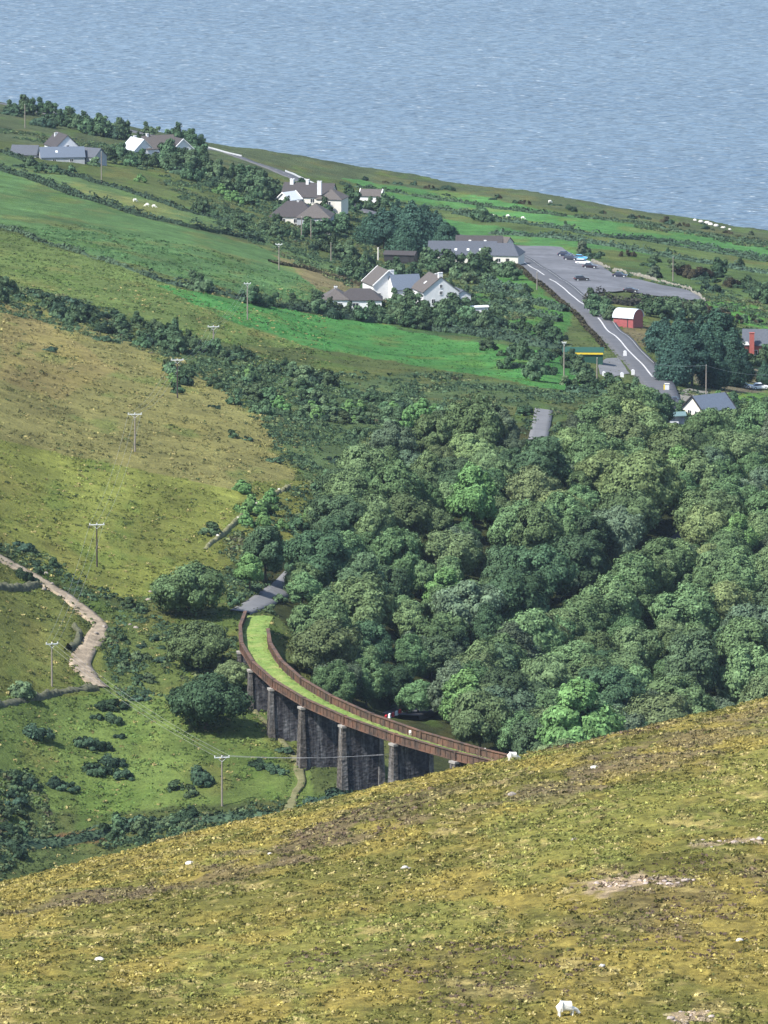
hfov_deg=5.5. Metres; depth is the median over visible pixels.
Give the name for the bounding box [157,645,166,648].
gorse bush
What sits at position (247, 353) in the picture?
tree
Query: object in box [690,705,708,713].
broadleaf tree
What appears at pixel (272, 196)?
gorse bush
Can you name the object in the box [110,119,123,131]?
tree
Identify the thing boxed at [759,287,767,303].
shrub
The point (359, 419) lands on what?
shrub
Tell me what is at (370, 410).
shrub
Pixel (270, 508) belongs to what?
shrub
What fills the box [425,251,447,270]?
tree
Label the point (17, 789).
shrub
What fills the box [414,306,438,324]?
tree
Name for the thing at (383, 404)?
shrub
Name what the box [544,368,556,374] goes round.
gorse bush
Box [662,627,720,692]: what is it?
broadleaf tree
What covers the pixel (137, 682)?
shrub
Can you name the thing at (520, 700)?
broadleaf tree
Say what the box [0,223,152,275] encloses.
hedge
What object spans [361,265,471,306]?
farmhouse
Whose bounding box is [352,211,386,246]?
conifer
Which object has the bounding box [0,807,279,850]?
hedge
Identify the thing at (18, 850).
gorse bush
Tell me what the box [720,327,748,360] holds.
conifer
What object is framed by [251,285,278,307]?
tree
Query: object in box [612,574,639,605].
broadleaf tree
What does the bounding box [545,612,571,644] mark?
broadleaf tree
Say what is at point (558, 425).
shrub
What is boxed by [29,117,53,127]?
gorse bush
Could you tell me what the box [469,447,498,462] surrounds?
broadleaf tree
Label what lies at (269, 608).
shrub
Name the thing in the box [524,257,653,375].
road marking
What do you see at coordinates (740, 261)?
tree
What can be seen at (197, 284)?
tree
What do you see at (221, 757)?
utility pole
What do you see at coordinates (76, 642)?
stone wall
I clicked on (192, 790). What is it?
shrub
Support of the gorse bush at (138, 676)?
on the valley land
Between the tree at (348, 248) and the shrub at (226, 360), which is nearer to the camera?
the shrub at (226, 360)
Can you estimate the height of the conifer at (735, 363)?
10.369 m
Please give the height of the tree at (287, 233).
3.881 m
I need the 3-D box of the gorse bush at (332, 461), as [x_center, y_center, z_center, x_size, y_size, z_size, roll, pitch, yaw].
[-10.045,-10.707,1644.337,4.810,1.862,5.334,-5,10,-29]
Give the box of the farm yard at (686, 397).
[677,388,707,400]
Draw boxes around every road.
[0,103,460,234]
[230,571,288,614]
[382,254,701,719]
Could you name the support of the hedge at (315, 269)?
on the valley land
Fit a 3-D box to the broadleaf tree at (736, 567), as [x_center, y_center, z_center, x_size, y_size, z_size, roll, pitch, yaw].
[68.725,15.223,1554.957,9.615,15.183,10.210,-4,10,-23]
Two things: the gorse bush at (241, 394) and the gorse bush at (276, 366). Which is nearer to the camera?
the gorse bush at (241, 394)
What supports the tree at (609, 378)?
on the valley land
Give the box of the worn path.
[253,709,305,810]
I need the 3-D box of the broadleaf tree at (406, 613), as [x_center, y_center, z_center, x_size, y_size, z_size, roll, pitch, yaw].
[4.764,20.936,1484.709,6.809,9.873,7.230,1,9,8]
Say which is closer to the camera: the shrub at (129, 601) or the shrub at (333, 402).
the shrub at (129, 601)
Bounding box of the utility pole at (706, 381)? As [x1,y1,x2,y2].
[705,365,706,393]
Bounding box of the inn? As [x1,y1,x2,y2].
[428,235,524,264]
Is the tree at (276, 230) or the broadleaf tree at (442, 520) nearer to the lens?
the broadleaf tree at (442, 520)
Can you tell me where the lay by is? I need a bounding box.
[528,408,552,438]
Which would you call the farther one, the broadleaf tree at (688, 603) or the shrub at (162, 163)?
the shrub at (162, 163)
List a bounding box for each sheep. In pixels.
[507,752,520,760]
[556,1000,580,1016]
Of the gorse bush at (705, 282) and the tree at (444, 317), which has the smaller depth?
the tree at (444, 317)
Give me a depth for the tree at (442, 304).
2083.33 m
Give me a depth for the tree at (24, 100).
2734.62 m
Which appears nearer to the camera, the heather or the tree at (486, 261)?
the heather
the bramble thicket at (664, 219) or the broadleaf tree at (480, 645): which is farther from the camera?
the bramble thicket at (664, 219)
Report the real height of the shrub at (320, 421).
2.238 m
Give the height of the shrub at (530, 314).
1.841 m
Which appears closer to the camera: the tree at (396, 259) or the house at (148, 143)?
the tree at (396, 259)
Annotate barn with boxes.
[612,307,643,327]
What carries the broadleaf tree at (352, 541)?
on the valley land
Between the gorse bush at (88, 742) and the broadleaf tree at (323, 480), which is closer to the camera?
the gorse bush at (88, 742)
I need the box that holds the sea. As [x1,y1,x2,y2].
[0,0,767,229]
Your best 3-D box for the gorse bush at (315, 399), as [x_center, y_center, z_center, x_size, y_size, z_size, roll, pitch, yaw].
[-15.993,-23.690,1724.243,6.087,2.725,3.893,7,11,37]
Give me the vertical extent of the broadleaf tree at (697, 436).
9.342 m
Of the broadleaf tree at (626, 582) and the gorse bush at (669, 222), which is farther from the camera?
the gorse bush at (669, 222)
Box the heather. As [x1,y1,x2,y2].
[0,696,767,1023]
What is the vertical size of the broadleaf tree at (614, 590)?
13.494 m
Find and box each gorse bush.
[0,109,19,115]
[0,827,14,835]
[3,793,27,805]
[4,103,18,111]
[4,823,22,833]
[5,787,15,797]
[9,112,22,116]
[10,841,27,859]
[11,164,24,167]
[12,541,34,550]
[13,292,25,298]
[14,567,34,580]
[17,775,33,785]
[22,723,54,740]
[23,782,39,791]
[25,543,36,554]
[26,288,49,298]
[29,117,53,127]
[29,559,41,565]
[31,305,41,309]
[41,113,57,118]
[43,346,58,351]
[45,775,64,788]
[47,298,65,308]
[47,307,70,314]
[49,118,62,127]
[54,781,80,792]
[61,296,78,303]
[65,302,95,311]
[69,578,81,583]
[71,738,83,746]
[76,736,97,751]
[81,762,111,775]
[89,713,104,719]
[92,335,111,341]
[93,323,117,333]
[93,737,112,750]
[95,698,129,711]
[97,753,127,767]
[98,311,112,318]
[103,126,118,138]
[104,310,118,315]
[105,711,124,724]
[108,768,133,780]
[110,646,119,652]
[113,733,127,738]
[117,323,130,331]
[122,814,145,828]
[130,673,143,679]
[130,694,151,701]
[135,644,146,648]
[145,334,153,342]
[148,634,158,640]
[153,656,173,662]
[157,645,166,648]
[165,164,185,174]
[168,817,191,823]
[174,804,203,818]
[179,375,193,385]
[190,764,214,787]
[200,178,217,187]
[203,348,219,355]
[208,405,220,408]
[217,355,235,360]
[227,351,244,359]
[234,392,248,397]
[238,435,253,440]
[247,758,263,766]
[254,761,279,771]
[258,364,280,370]
[265,456,284,462]
[269,191,273,199]
[270,766,289,774]
[273,186,282,196]
[274,746,293,753]
[284,370,293,376]
[300,396,321,405]
[302,787,353,802]
[307,414,330,421]
[308,244,318,249]
[308,374,322,383]
[319,371,338,378]
[320,404,346,411]
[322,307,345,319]
[323,456,339,463]
[362,415,374,424]
[393,399,409,408]
[446,186,455,190]
[456,323,474,329]
[457,318,480,327]
[469,299,480,305]
[490,316,509,327]
[502,300,532,307]
[510,362,524,368]
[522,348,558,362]
[524,406,533,412]
[544,365,557,371]
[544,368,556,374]
[554,332,568,339]
[564,384,588,392]
[565,204,577,209]
[569,367,595,375]
[582,253,601,259]
[588,390,602,395]
[593,387,608,394]
[639,261,658,266]
[664,219,672,224]
[690,275,707,280]
[695,281,709,284]
[700,284,724,293]
[701,271,715,278]
[701,277,721,282]
[715,270,724,277]
[727,313,737,322]
[733,284,744,288]
[741,286,754,292]
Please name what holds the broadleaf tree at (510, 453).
on the valley land
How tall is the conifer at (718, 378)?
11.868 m
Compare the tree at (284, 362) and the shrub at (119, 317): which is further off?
the shrub at (119, 317)
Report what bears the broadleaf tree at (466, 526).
on the valley land
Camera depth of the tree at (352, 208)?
2549.02 m
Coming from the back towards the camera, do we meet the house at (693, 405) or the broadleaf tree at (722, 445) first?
the house at (693, 405)
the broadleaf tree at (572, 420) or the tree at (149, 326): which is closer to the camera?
the broadleaf tree at (572, 420)
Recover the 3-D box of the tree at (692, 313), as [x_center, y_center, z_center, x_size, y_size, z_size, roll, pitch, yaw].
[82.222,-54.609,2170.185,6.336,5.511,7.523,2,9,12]
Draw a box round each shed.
[377,247,417,263]
[470,305,488,311]
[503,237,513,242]
[562,347,603,364]
[670,411,686,424]
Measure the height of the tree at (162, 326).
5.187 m
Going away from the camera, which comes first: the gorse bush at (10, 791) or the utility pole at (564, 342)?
the gorse bush at (10, 791)
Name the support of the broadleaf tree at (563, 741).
on the valley land
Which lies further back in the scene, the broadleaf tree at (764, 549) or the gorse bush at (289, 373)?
the gorse bush at (289, 373)
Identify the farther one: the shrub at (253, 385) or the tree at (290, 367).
the tree at (290, 367)
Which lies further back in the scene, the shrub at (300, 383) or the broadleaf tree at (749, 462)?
the shrub at (300, 383)
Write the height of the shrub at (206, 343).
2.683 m
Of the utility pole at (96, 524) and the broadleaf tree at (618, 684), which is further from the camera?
the utility pole at (96, 524)
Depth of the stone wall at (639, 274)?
2321.71 m
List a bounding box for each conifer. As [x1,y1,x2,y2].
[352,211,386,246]
[368,207,399,247]
[382,221,422,260]
[385,198,403,245]
[389,200,435,250]
[418,203,441,218]
[427,210,444,233]
[431,220,459,240]
[641,317,671,354]
[645,323,659,340]
[652,337,696,385]
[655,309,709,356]
[678,333,715,385]
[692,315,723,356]
[695,345,731,389]
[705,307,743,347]
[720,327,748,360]
[724,349,750,388]
[742,355,756,381]
[755,361,767,384]
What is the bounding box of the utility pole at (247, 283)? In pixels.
[244,282,250,319]
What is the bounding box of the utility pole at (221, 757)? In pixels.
[214,755,229,805]
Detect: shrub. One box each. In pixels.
[3,276,19,292]
[7,769,20,784]
[8,680,36,701]
[10,833,23,843]
[12,804,25,815]
[12,824,19,835]
[13,784,25,795]
[19,820,29,829]
[22,774,38,786]
[22,828,28,836]
[27,290,45,298]
[45,296,61,303]
[48,308,69,315]
[48,556,58,567]
[62,316,73,324]
[67,165,76,171]
[78,306,99,320]
[86,156,100,166]
[99,822,117,839]
[110,812,124,834]
[114,313,127,324]
[115,820,127,831]
[116,326,128,333]
[116,632,127,640]
[117,660,135,669]
[119,153,137,166]
[119,596,135,608]
[120,647,129,656]
[129,650,151,661]
[129,816,150,836]
[132,148,148,157]
[132,336,151,347]
[132,679,142,685]
[133,173,147,182]
[135,155,142,164]
[135,602,147,611]
[142,672,157,683]
[143,318,156,325]
[152,321,161,329]
[155,816,172,825]
[157,155,182,168]
[161,361,184,373]
[162,358,170,366]
[165,372,175,378]
[166,779,184,791]
[168,375,178,383]
[169,810,184,817]
[170,382,185,393]
[173,364,194,377]
[175,369,189,379]
[178,818,193,828]
[179,665,186,671]
[183,784,199,797]
[188,348,196,354]
[195,345,211,354]
[197,521,221,535]
[202,340,214,348]
[204,373,219,381]
[206,381,219,389]
[210,338,222,349]
[211,183,230,195]
[217,352,224,359]
[220,350,237,360]
[220,358,230,362]
[223,190,244,203]
[225,344,243,352]
[225,395,242,404]
[226,373,235,380]
[226,594,240,606]
[228,429,238,438]
[230,380,245,387]
[232,174,244,180]
[232,479,251,494]
[232,494,266,514]
[233,387,241,394]
[234,165,245,176]
[236,592,245,600]
[237,512,253,523]
[238,364,260,381]
[238,376,250,381]
[242,364,254,375]
[242,385,264,401]
[242,518,259,526]
[243,165,257,172]
[243,194,259,206]
[248,186,263,198]
[248,399,275,414]
[251,383,262,389]
[252,167,268,179]
[255,511,270,526]
[256,498,279,512]
[257,218,271,227]
[257,380,268,387]
[258,386,276,401]
[261,363,275,372]
[262,604,275,614]
[263,488,279,503]
[264,213,282,222]
[269,395,291,409]
[272,594,287,602]
[274,518,289,530]
[278,379,291,386]
[282,224,296,235]
[287,516,309,529]
[291,408,306,417]
[292,378,308,388]
[293,364,314,378]
[293,365,301,374]
[293,388,308,396]
[294,229,308,238]
[303,403,315,416]
[305,387,319,396]
[306,378,314,387]
[306,391,329,403]
[308,226,327,238]
[308,400,316,406]
[310,389,325,398]
[310,405,324,418]
[310,482,321,491]
[315,418,324,426]
[321,370,339,386]
[321,404,340,418]
[328,398,339,407]
[328,410,335,416]
[328,410,351,424]
[341,399,360,413]
[348,406,364,417]
[349,426,367,436]
[354,415,369,423]
[357,400,367,411]
[361,392,383,402]
[364,406,377,416]
[371,412,380,418]
[377,401,388,407]
[379,405,393,417]
[379,409,402,420]
[380,418,399,426]
[382,301,392,311]
[385,307,396,316]
[387,400,398,406]
[390,393,403,401]
[395,411,414,427]
[403,405,419,419]
[410,299,431,311]
[413,398,432,414]
[428,404,437,410]
[432,409,445,416]
[434,406,447,413]
[449,264,478,276]
[449,272,459,279]
[457,305,475,317]
[459,272,480,283]
[478,272,496,280]
[489,291,506,300]
[489,402,507,413]
[490,262,505,276]
[490,294,501,302]
[496,350,509,355]
[496,356,513,368]
[499,284,513,290]
[512,297,532,307]
[515,406,530,415]
[524,311,535,316]
[536,330,543,339]
[540,327,563,343]
[551,348,566,357]
[552,421,563,430]
[559,375,578,384]
[575,369,593,377]
[577,373,594,383]
[593,378,603,389]
[647,253,661,262]
[666,259,678,267]
[674,404,683,411]
[697,311,706,316]
[740,274,755,287]
[741,314,748,320]
[749,314,761,322]
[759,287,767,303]
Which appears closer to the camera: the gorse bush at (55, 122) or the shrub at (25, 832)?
the shrub at (25, 832)
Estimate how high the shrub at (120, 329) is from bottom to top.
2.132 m
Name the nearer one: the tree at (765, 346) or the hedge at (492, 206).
the tree at (765, 346)
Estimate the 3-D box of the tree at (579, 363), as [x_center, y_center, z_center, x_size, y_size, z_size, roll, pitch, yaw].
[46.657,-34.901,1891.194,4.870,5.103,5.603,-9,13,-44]
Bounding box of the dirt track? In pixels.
[0,554,108,687]
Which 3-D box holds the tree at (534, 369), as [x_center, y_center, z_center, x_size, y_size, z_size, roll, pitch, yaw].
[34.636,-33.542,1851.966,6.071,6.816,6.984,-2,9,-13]
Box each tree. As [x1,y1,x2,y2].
[0,276,10,287]
[0,283,9,302]
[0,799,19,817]
[3,99,21,111]
[17,94,35,112]
[19,105,28,113]
[22,155,37,166]
[28,99,41,114]
[34,163,47,172]
[37,97,56,113]
[41,101,58,112]
[45,294,64,305]
[48,164,62,173]
[56,109,74,126]
[62,106,79,114]
[65,108,73,117]
[67,114,82,127]
[68,306,86,321]
[76,115,93,132]
[81,110,94,121]
[82,121,97,134]
[88,117,111,135]
[93,112,107,121]
[103,147,118,163]
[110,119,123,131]
[110,142,128,158]
[115,127,126,139]
[116,117,130,133]
[122,334,131,339]
[130,310,143,323]
[135,321,156,335]
[141,121,160,134]
[141,152,159,166]
[141,324,167,342]
[148,559,228,615]
[155,324,186,347]
[156,138,177,159]
[163,154,181,169]
[164,121,186,134]
[164,332,187,352]
[164,619,231,667]
[165,670,254,729]
[166,317,183,333]
[168,333,188,351]
[172,126,185,139]
[177,147,186,155]
[177,149,205,167]
[180,161,206,181]
[181,128,199,143]
[183,269,212,291]
[185,328,202,348]
[186,136,207,151]
[190,196,208,211]
[193,161,207,174]
[197,134,207,145]
[197,197,216,212]
[197,273,214,287]
[199,145,208,160]
[200,154,213,166]
[206,158,229,177]
[207,205,218,214]
[214,660,249,686]
[216,175,233,189]
[218,170,231,179]
[224,162,237,178]
[227,176,242,191]
[229,163,246,172]
[232,214,248,228]
[232,552,264,592]
[235,207,254,220]
[238,285,264,303]
[240,182,247,190]
[242,525,285,582]
[244,169,275,192]
[244,349,252,357]
[248,168,255,175]
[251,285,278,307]
[257,221,269,230]
[263,187,270,199]
[266,221,285,238]
[268,177,281,186]
[272,195,289,209]
[279,358,288,368]
[280,226,291,237]
[282,529,353,587]
[282,561,322,591]
[284,293,308,306]
[284,364,295,371]
[286,571,323,603]
[286,593,355,635]
[288,617,362,671]
[299,216,322,234]
[303,492,337,522]
[307,494,369,529]
[308,196,333,210]
[308,288,326,304]
[308,588,349,617]
[309,289,333,313]
[310,659,356,702]
[314,232,337,252]
[314,659,363,696]
[316,467,361,493]
[320,514,356,533]
[321,218,339,233]
[323,204,345,220]
[323,470,369,497]
[326,296,335,310]
[328,247,339,257]
[329,572,399,628]
[335,213,354,232]
[335,258,362,279]
[335,442,390,474]
[335,551,389,593]
[336,240,360,259]
[340,301,352,313]
[340,530,369,553]
[341,254,354,266]
[343,185,363,209]
[346,644,363,663]
[348,202,358,210]
[350,305,368,320]
[351,511,386,536]
[351,618,395,664]
[352,254,360,266]
[352,658,392,707]
[354,264,367,274]
[354,493,396,527]
[356,531,375,553]
[356,535,371,552]
[358,250,377,268]
[358,640,381,663]
[360,469,377,493]
[362,196,372,208]
[363,300,381,310]
[364,196,385,210]
[367,304,378,316]
[367,458,427,501]
[368,420,418,453]
[373,527,420,588]
[374,308,396,323]
[374,564,414,598]
[378,445,404,463]
[380,193,394,206]
[381,266,397,274]
[381,662,413,706]
[383,594,411,628]
[385,260,404,274]
[387,287,401,303]
[387,491,438,537]
[387,525,425,560]
[391,301,413,326]
[391,599,424,637]
[392,256,404,269]
[392,633,430,677]
[394,631,426,647]
[394,679,432,717]
[395,288,422,306]
[397,311,421,328]
[399,449,422,467]
[403,267,420,275]
[405,261,422,274]
[409,449,444,475]
[409,559,436,593]
[410,616,460,645]
[412,308,433,328]
[412,413,452,452]
[412,469,439,488]
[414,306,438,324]
[417,247,440,268]
[418,579,436,601]
[419,507,453,540]
[420,482,446,509]
[421,300,438,316]
[421,634,452,683]
[422,528,485,577]
[422,567,459,599]
[422,585,450,620]
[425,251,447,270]
[425,639,463,677]
[427,658,462,712]
[428,443,457,460]
[428,580,507,632]
[429,611,469,636]
[431,248,466,272]
[432,298,456,319]
[433,308,456,332]
[435,468,460,488]
[436,555,465,580]
[437,456,469,470]
[437,481,458,518]
[437,667,480,721]
[441,393,504,445]
[444,461,498,525]
[445,432,495,462]
[446,292,470,311]
[447,526,483,548]
[447,688,513,746]
[448,278,454,285]
[451,652,496,673]
[452,626,469,651]
[454,521,482,542]
[457,269,461,278]
[457,316,473,326]
[460,638,503,668]
[462,253,487,275]
[462,659,488,681]
[463,284,473,296]
[466,246,497,261]
[468,311,479,321]
[469,203,488,219]
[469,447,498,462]
[469,602,504,642]
[470,461,489,470]
[474,309,495,328]
[475,683,541,751]
[477,576,492,584]
[478,210,496,221]
[478,336,498,350]
[478,544,519,579]
[478,668,534,694]
[478,683,494,688]
[479,475,504,521]
[480,251,508,275]
[480,496,515,527]
[481,470,507,492]
[482,455,515,483]
[485,564,550,620]
[486,499,533,547]
[487,639,519,673]
[488,468,507,495]
[488,632,527,662]
[490,301,507,314]
[492,709,533,752]
[495,434,526,451]
[495,445,507,453]
[495,620,537,659]
[496,608,567,653]
[497,408,520,438]
[497,447,520,469]
[499,419,508,437]
[499,542,579,601]
[500,261,522,280]
[502,464,563,502]
[509,315,532,330]
[509,717,542,755]
[510,339,532,360]
[510,501,565,549]
[512,435,572,484]
[515,653,573,688]
[517,283,531,294]
[521,352,547,380]
[525,679,546,688]
[527,687,549,693]
[529,705,550,719]
[529,742,555,751]
[532,317,556,332]
[533,645,545,656]
[534,676,626,745]
[534,687,559,707]
[538,489,590,515]
[544,490,591,525]
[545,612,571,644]
[545,639,611,667]
[546,737,576,747]
[549,534,611,595]
[549,608,583,637]
[550,426,584,453]
[554,578,579,601]
[554,600,603,636]
[554,614,576,641]
[557,592,614,631]
[558,520,577,536]
[559,348,576,367]
[559,452,573,464]
[559,464,572,487]
[562,221,575,228]
[564,414,585,428]
[565,432,631,464]
[565,471,593,489]
[566,653,611,678]
[567,484,600,511]
[570,354,590,371]
[573,396,622,427]
[573,448,626,493]
[574,630,619,652]
[575,515,611,556]
[577,422,603,436]
[578,664,646,706]
[579,573,643,619]
[581,376,601,389]
[582,287,607,302]
[584,293,601,313]
[590,505,646,562]
[592,298,612,316]
[592,488,662,537]
[594,700,629,730]
[596,410,651,443]
[596,649,619,656]
[598,449,686,514]
[600,372,621,389]
[600,380,639,403]
[600,597,616,626]
[602,305,615,320]
[605,614,644,636]
[607,553,657,595]
[608,650,647,668]
[610,623,663,669]
[610,707,646,730]
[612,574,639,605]
[619,397,658,413]
[619,549,676,597]
[622,692,695,724]
[623,662,635,670]
[624,436,647,453]
[626,376,638,388]
[626,578,655,620]
[626,663,653,690]
[631,384,667,414]
[636,295,659,314]
[638,411,671,434]
[641,536,695,588]
[643,689,660,697]
[645,674,718,710]
[646,426,705,460]
[647,296,671,318]
[648,581,722,634]
[651,391,675,422]
[652,554,677,591]
[652,652,670,679]
[653,619,685,634]
[655,626,675,659]
[661,501,679,523]
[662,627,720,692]
[665,296,683,317]
[666,422,683,430]
[667,444,690,463]
[669,450,720,491]
[671,400,683,405]
[671,488,736,534]
[671,538,696,592]
[676,302,699,319]
[676,470,700,506]
[678,503,728,545]
[678,622,716,663]
[680,566,712,588]
[681,419,718,440]
[683,675,705,693]
[685,407,736,431]
[685,429,708,445]
[687,299,708,317]
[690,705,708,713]
[693,548,730,579]
[695,543,722,554]
[698,438,736,463]
[700,446,728,463]
[701,526,753,554]
[705,580,753,629]
[706,488,746,514]
[708,477,764,491]
[709,475,759,497]
[710,257,727,273]
[710,482,748,512]
[710,686,719,694]
[711,552,764,593]
[711,695,735,708]
[712,458,746,480]
[713,428,767,460]
[713,626,722,649]
[714,615,767,666]
[716,408,741,426]
[716,643,767,704]
[717,484,748,498]
[718,602,767,645]
[721,546,760,571]
[723,512,759,548]
[729,390,739,409]
[734,257,744,265]
[735,400,767,435]
[736,672,767,703]
[737,452,767,472]
[738,400,767,414]
[744,489,767,519]
[745,588,758,606]
[746,521,767,553]
[747,281,756,287]
[747,348,767,366]
[747,511,767,553]
[749,283,762,299]
[749,466,767,486]
[753,462,767,469]
[753,551,767,582]
[754,434,767,460]
[754,581,767,604]
[755,545,767,553]
[756,413,767,438]
[757,534,767,551]
[758,344,767,357]
[760,597,767,609]
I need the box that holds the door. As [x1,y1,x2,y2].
[402,255,409,262]
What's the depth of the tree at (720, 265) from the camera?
2393.93 m
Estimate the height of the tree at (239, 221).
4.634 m
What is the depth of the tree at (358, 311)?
2028.60 m
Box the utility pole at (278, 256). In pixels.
[275,243,281,269]
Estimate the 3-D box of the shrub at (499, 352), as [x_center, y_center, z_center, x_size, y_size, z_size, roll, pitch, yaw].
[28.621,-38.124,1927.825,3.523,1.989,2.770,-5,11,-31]
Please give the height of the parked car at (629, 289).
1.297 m
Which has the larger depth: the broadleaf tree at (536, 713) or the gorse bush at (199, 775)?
the broadleaf tree at (536, 713)
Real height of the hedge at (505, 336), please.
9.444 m
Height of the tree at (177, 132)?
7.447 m
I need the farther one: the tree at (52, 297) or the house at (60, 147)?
the house at (60, 147)
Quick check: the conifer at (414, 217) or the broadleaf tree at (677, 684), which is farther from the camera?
the conifer at (414, 217)
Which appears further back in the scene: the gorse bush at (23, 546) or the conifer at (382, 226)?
the conifer at (382, 226)
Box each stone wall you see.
[0,580,38,591]
[0,683,99,707]
[66,622,82,651]
[203,484,290,549]
[591,259,706,301]
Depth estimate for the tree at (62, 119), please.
2683.75 m
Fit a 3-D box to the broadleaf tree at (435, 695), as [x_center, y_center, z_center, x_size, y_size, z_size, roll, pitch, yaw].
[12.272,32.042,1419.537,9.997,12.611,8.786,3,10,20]
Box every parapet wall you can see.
[208,147,241,156]
[285,170,313,182]
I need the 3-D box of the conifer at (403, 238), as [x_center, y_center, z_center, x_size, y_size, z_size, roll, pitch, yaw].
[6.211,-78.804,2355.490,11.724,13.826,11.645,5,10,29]
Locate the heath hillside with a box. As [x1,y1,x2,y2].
[0,699,767,1023]
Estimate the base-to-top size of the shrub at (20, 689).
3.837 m
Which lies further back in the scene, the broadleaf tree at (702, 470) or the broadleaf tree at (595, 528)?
the broadleaf tree at (702, 470)
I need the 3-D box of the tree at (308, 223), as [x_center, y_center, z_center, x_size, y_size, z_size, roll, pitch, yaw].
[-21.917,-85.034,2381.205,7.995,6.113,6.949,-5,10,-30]
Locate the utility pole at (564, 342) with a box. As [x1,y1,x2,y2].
[562,341,565,374]
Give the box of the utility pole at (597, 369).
[596,358,597,378]
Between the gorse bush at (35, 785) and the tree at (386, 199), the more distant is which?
the tree at (386, 199)
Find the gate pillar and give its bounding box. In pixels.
[664,383,669,389]
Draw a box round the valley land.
[0,102,767,881]
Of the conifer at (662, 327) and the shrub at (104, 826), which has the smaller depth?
the shrub at (104, 826)
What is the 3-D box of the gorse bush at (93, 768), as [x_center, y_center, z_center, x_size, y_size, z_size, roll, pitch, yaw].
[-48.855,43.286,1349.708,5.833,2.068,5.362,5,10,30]
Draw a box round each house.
[10,131,107,165]
[125,133,193,154]
[269,200,334,234]
[275,178,348,213]
[682,392,736,414]
[742,329,767,354]
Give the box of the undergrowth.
[0,127,767,881]
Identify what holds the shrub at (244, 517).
on the valley land
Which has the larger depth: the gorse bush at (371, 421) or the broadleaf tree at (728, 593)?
the gorse bush at (371, 421)
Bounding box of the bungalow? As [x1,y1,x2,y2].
[322,285,382,309]
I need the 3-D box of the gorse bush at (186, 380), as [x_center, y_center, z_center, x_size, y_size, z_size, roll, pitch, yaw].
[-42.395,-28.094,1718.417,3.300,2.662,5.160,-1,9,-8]
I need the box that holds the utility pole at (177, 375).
[171,358,183,397]
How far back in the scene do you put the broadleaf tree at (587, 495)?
1612.74 m
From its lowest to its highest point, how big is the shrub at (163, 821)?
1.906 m
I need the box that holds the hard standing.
[598,357,628,375]
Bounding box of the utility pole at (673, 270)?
[672,257,673,280]
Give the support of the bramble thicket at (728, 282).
on the valley land
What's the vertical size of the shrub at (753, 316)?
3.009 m
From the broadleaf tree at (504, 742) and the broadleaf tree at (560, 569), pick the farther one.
the broadleaf tree at (560, 569)
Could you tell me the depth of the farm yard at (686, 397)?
1894.66 m
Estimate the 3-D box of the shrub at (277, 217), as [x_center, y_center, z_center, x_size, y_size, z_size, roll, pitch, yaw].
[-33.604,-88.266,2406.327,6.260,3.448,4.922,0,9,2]
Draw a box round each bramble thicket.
[518,200,531,204]
[576,239,591,253]
[619,250,636,256]
[645,265,662,277]
[659,216,668,222]
[675,264,697,278]
[677,222,689,226]
[696,266,713,277]
[701,305,724,312]
[721,278,740,287]
[725,312,743,323]
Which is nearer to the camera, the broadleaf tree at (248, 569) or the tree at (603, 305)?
the broadleaf tree at (248, 569)
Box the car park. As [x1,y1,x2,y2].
[516,245,700,305]
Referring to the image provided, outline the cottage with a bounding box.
[359,188,384,202]
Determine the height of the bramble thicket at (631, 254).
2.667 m
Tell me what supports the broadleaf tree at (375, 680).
on the valley land
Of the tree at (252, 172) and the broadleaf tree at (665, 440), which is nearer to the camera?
the broadleaf tree at (665, 440)
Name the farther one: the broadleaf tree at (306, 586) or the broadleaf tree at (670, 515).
the broadleaf tree at (670, 515)
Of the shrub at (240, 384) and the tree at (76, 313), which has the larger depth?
the tree at (76, 313)
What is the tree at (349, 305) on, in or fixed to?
on the valley land
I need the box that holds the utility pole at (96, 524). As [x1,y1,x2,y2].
[89,523,103,566]
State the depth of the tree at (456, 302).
2098.85 m
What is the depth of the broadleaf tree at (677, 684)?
1456.03 m
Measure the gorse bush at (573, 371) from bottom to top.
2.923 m
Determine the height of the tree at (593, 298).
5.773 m
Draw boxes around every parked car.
[557,251,572,255]
[563,255,578,259]
[573,275,588,280]
[574,254,587,258]
[575,259,590,263]
[582,263,597,267]
[612,271,627,276]
[623,287,638,291]
[736,383,752,388]
[752,383,767,388]
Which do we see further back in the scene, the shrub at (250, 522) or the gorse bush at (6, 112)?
the gorse bush at (6, 112)
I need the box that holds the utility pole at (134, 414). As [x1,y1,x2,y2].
[128,412,141,451]
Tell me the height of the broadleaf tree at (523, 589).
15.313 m
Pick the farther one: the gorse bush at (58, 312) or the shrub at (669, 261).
the shrub at (669, 261)
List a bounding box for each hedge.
[0,148,231,220]
[0,162,265,242]
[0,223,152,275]
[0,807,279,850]
[146,268,301,310]
[268,259,362,285]
[299,301,572,349]
[339,181,767,245]
[400,201,491,213]
[451,209,767,258]
[471,274,533,291]
[475,283,569,311]
[486,299,563,321]
[488,227,767,273]
[515,263,606,347]
[582,286,712,312]
[639,235,767,261]
[685,412,696,421]
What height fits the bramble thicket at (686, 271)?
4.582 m
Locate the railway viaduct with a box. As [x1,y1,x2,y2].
[236,611,507,790]
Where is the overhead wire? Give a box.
[58,642,227,754]
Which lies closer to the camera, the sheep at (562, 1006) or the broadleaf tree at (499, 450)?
the sheep at (562, 1006)
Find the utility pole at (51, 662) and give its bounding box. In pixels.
[46,642,57,686]

